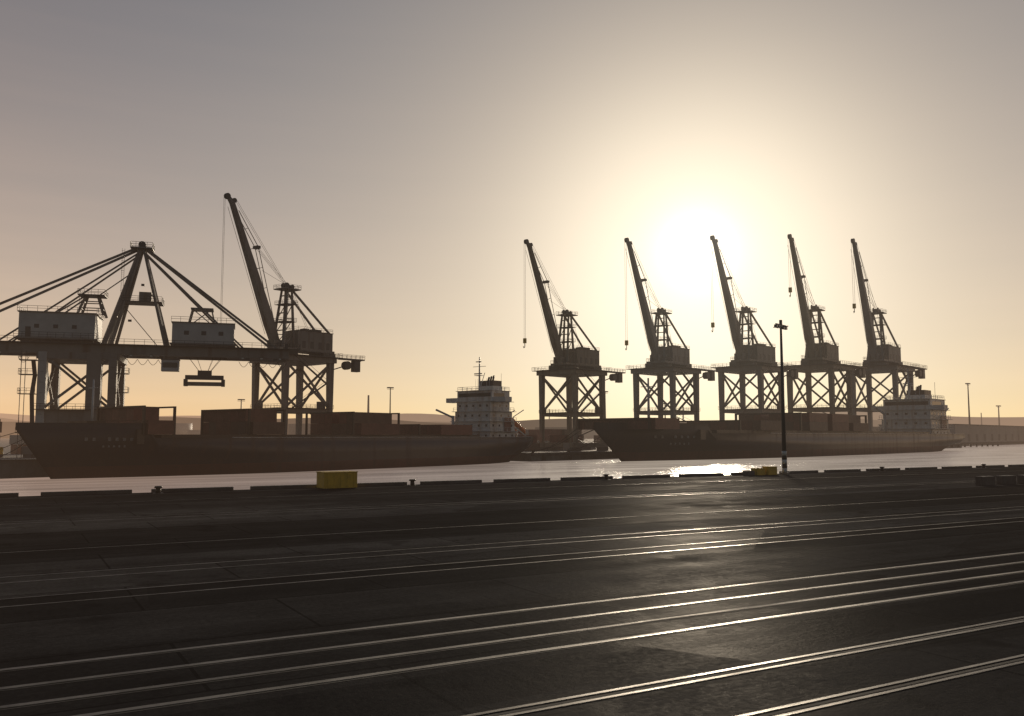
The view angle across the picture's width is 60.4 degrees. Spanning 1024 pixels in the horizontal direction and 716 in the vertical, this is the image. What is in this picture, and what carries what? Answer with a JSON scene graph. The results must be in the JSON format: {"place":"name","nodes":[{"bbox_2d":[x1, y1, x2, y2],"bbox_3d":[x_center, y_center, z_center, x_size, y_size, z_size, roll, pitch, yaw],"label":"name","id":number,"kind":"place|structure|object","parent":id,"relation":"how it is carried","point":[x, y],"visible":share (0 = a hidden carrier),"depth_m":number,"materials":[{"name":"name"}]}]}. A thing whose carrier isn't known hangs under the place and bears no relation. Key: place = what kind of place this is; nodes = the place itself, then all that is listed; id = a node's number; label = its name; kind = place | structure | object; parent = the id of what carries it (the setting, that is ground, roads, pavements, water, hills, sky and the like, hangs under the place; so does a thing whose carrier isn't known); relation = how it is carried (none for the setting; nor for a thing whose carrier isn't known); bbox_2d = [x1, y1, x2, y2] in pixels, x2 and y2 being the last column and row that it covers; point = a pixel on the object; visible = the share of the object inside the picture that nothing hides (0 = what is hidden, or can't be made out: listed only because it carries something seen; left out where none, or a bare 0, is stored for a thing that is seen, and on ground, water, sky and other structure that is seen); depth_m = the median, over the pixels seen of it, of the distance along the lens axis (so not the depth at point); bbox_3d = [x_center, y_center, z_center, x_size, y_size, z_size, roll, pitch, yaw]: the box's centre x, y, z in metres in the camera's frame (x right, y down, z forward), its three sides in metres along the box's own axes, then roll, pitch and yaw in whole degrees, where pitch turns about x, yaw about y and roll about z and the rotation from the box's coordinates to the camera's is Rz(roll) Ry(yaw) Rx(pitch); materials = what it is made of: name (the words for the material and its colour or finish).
{"place":"outdoors","nodes":[
{"label":"outdoors","id":0,"kind":"place"},
{"bbox_2d":[0,417,686,437],"bbox_3d":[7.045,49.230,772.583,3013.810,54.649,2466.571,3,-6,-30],"label":"hills","id":1,"kind":"structure","parent":0,"point":[8,427],"depth_m":1844.45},
{"bbox_2d":[0,418,881,426],"bbox_3d":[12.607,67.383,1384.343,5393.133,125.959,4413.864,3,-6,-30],"label":"hills","id":2,"kind":"structure","parent":0,"point":[876,423],"depth_m":3131.92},
{"bbox_2d":[0,466,1023,715],"bbox_3d":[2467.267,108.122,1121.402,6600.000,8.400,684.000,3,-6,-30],"label":"quay apron","id":3,"kind":"object","parent":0,"point":[68,628],"depth_m":27.97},
{"bbox_2d":[316,471,357,488],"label":"yellow bin","id":4,"kind":"object","parent":3,"relation":"on","point":[335,479],"visible":1,"depth_m":82.90,"materials":[{"name":"yellow metal"}]},
{"bbox_2d":[0,471,1023,715],"bbox_3d":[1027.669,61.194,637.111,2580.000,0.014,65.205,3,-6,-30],"label":"rails","id":5,"kind":"object","parent":3,"relation":"on","point":[588,695],"depth_m":21.09,"materials":[{"name":"metal"}]},
{"bbox_2d":[0,464,1023,496],"bbox_3d":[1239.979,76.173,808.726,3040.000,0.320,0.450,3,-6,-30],"label":"quay kerb","id":6,"kind":"structure","parent":3,"relation":"on","point":[63,493],"depth_m":91.19,"materials":[{"name":"concrete"}]},
{"bbox_2d":[154,464,985,493],"bbox_3d":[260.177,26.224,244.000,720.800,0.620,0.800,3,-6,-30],"label":"bollards","id":7,"kind":"object","parent":3,"relation":"on","point":[158,488],"visible":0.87,"depth_m":88.43,"materials":[{"name":"metal"}]},
{"bbox_2d":[743,466,776,475],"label":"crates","id":8,"kind":"object","parent":3,"relation":"on","point":[767,470],"visible":0.98,"depth_m":111.65,"materials":[{"name":"metal"}]},
{"bbox_2d":[773,320,789,474],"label":"quay lamp","id":9,"kind":"object","parent":3,"relation":"on","point":[784,451],"visible":1,"depth_m":114.54,"materials":[{"name":"metal"}]},
{"bbox_2d":[0,444,1023,495],"bbox_3d":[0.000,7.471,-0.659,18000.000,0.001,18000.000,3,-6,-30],"label":"water","id":10,"kind":"structure","parent":0,"point":[975,456],"depth_m":189.85,"materials":[{"name":"grey liquid"}]},
{"bbox_2d":[0,443,48,478],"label":"pier head","id":11,"kind":"object","parent":10,"relation":"in","point":[20,467],"visible":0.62,"depth_m":156.03},
{"bbox_2d":[15,357,533,478],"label":"ship","id":12,"kind":"object","parent":10,"relation":"on","point":[128,441],"visible":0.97,"depth_m":180.37,"materials":[{"name":"brown metal"}]},
{"bbox_2d":[176,395,981,438],"bbox_3d":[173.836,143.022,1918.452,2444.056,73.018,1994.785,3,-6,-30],"label":"distant industry","id":13,"kind":"structure","parent":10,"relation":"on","point":[183,428],"depth_m":999.36,"materials":[{"name":"concrete"}]},
{"bbox_2d":[576,369,964,460],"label":"ship","id":14,"kind":"object","parent":10,"relation":"on","point":[915,420],"visible":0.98,"depth_m":307.49,"materials":[{"name":"brown metal"}]},
{"bbox_2d":[0,412,1023,425],"bbox_3d":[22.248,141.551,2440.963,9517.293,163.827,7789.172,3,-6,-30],"label":"hills","id":15,"kind":"structure","parent":0,"point":[1006,421],"depth_m":5350.38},
{"bbox_2d":[0,438,1023,457],"bbox_3d":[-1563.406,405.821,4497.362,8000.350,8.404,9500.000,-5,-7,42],"label":"quay","id":16,"kind":"structure","parent":0,"point":[4,442],"depth_m":652.35,"materials":[{"name":"concrete"}]},
{"bbox_2d":[0,241,299,457],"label":"gantry crane","id":17,"kind":"object","parent":16,"relation":"on","point":[57,339],"visible":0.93,"depth_m":191.73,"materials":[{"name":"metal"}]},
{"bbox_2d":[220,193,364,434],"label":"crane","id":18,"kind":"object","parent":16,"relation":"on","point":[315,345],"visible":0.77,"depth_m":229.44,"materials":[{"name":"grey metal"}]},
{"bbox_2d":[9,429,599,453],"bbox_3d":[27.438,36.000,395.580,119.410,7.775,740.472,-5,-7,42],"label":"quay clutter","id":19,"kind":"object","parent":16,"relation":"on","point":[554,435],"visible":0.08,"depth_m":299.67,"materials":[{"name":"metal"}]},
{"bbox_2d":[238,383,1000,424],"bbox_3d":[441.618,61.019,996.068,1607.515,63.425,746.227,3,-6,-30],"label":"lamps","id":20,"kind":"object","parent":16,"relation":"on","point":[998,406],"visible":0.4,"depth_m":891.14,"materials":[{"name":"grey metal"}]},
{"bbox_2d":[878,424,1023,441],"bbox_3d":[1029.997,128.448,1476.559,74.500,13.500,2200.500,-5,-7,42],"label":"dock shed","id":21,"kind":"structure","parent":16,"relation":"on","point":[987,433],"depth_m":702.94,"materials":[{"name":"metal"}]},
{"bbox_2d":[0,0,1023,420],"label":"sky","id":22,"kind":"structure","parent":0,"point":[395,162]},
{"bbox_2d":[511,442,998,461],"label":"far quay","id":23,"kind":"structure","parent":0,"point":[555,455],"depth_m":269.41,"materials":[{"name":"concrete"}]},
{"bbox_2d":[0,419,548,457],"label":"quay vehicles","id":24,"kind":"object","parent":23,"relation":"on","point":[1,452],"visible":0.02,"depth_m":208.53,"materials":[{"name":"black metal"}]},
{"bbox_2d":[0,429,599,452],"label":"mooring lines","id":25,"kind":"object","parent":23,"relation":"on","point":[534,450],"visible":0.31,"depth_m":257.64,"materials":[{"name":"fabric"}]},
{"bbox_2d":[523,239,625,450],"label":"crane","id":26,"kind":"object","parent":23,"relation":"on","point":[572,365],"visible":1,"depth_m":289.66,"materials":[{"name":"grey metal"}]},
{"bbox_2d":[624,238,717,420],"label":"crane","id":27,"kind":"object","parent":23,"relation":"on","point":[671,361],"visible":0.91,"depth_m":329.71,"materials":[{"name":"grey metal"}]},
{"bbox_2d":[710,235,800,419],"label":"crane","id":28,"kind":"object","parent":23,"relation":"on","point":[757,359],"visible":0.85,"depth_m":377.25,"materials":[{"name":"grey metal"}]},
{"bbox_2d":[783,234,867,414],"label":"crane","id":29,"kind":"object","parent":23,"relation":"on","point":[821,357],"visible":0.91,"depth_m":426.26,"materials":[{"name":"grey metal"}]},
{"bbox_2d":[851,238,926,430],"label":"crane","id":30,"kind":"object","parent":23,"relation":"on","point":[882,357],"visible":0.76,"depth_m":484.67,"materials":[{"name":"grey metal"}]},
{"bbox_2d":[975,475,1023,485],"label":"blocks","id":31,"kind":"structure","parent":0,"point":[1000,480],"depth_m":89.95,"materials":[{"name":"concrete"}]}
]}

